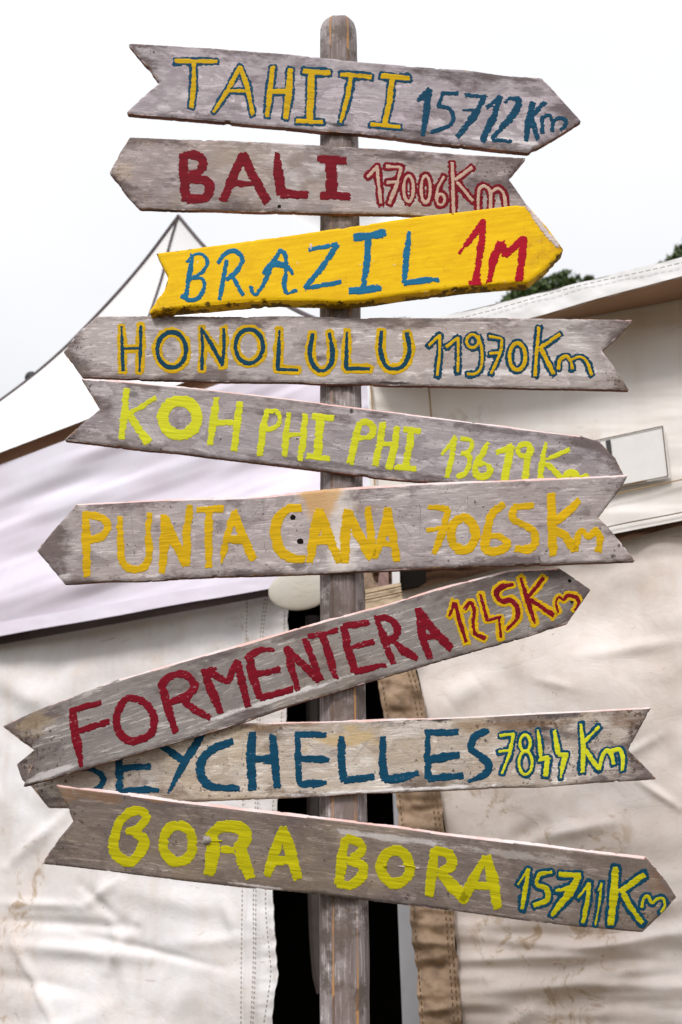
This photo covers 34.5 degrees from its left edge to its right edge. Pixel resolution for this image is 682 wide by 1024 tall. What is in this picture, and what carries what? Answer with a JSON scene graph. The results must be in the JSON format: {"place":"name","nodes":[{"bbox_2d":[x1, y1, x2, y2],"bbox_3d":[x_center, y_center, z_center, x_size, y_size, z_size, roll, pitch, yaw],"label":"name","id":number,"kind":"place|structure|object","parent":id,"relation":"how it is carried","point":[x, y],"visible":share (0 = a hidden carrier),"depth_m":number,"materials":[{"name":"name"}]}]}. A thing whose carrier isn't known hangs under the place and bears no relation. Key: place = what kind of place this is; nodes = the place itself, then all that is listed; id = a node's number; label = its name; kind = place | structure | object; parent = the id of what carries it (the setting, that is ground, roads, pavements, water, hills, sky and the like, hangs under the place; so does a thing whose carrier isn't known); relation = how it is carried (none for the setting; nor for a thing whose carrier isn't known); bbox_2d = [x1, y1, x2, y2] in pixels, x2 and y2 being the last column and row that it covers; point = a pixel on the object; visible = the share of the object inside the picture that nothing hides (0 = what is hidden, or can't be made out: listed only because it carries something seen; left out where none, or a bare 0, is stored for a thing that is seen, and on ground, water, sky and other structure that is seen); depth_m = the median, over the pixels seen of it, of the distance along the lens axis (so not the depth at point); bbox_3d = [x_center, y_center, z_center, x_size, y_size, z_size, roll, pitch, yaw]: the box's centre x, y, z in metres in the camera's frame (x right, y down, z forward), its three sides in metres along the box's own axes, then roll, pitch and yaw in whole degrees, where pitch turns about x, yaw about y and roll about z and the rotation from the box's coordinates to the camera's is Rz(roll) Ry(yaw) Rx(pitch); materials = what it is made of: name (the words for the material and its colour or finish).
{"place":"outdoors","nodes":[
{"label":"outdoors","id":0,"kind":"place"},
{"bbox_2d":[0,214,315,464],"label":"marquee","id":1,"kind":"object","parent":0,"point":[50,402],"visible":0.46,"depth_m":5.57,"materials":[{"name":"white fabric"}]},
{"bbox_2d":[0,0,681,485],"label":"sky","id":2,"kind":"structure","parent":0,"point":[608,190],"materials":[{"name":"white"}]},
{"bbox_2d":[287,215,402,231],"bbox_3d":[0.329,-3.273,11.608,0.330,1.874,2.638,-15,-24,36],"label":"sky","id":3,"kind":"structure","parent":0,"point":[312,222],"depth_m":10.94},
{"bbox_3d":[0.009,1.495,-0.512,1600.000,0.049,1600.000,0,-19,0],"label":"ground","id":4,"kind":"structure","parent":0,"visible":0},
{"bbox_2d":[3,15,675,1023],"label":"signpost","id":5,"kind":"object","parent":4,"relation":"on","point":[135,773],"visible":1,"depth_m":2.00,"materials":[{"name":"grey wood"}]},
{"bbox_2d":[0,257,681,1023],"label":"canvas tent","id":6,"kind":"object","parent":4,"relation":"on","point":[90,947],"visible":0.48,"depth_m":3.33,"materials":[{"name":"fabric"}]},
{"bbox_2d":[0,384,368,644],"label":"awning","id":7,"kind":"object","parent":6,"relation":"attached to","point":[44,491],"visible":0.43,"depth_m":4.48,"materials":[{"name":"white fabric"}]},
{"bbox_2d":[268,575,319,610],"bbox_3d":[-0.126,0.241,3.406,0.200,0.132,0.028,-8,-19,-3],"label":"oval flap","id":8,"kind":"object","parent":6,"relation":"attached to","point":[296,593],"visible":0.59,"depth_m":3.39,"materials":[{"name":"fabric"}]},
{"bbox_2d":[495,269,583,302],"bbox_3d":[4.227,1.492,20.653,1.913,13.614,1.582,-11,-22,28],"label":"tree","id":9,"kind":"object","parent":4,"relation":"on","point":[560,279],"visible":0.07,"depth_m":22.09,"materials":[{"name":"green plant"}]},
{"bbox_2d":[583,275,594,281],"bbox_3d":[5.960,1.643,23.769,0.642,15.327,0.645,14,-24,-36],"label":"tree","id":10,"kind":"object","parent":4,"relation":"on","point":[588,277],"visible":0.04,"depth_m":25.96,"materials":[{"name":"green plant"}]},
{"bbox_2d":[658,240,681,262],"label":"tree","id":11,"kind":"object","parent":4,"relation":"on","point":[677,254],"visible":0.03,"depth_m":21.26,"materials":[{"name":"green plant"}]}
]}

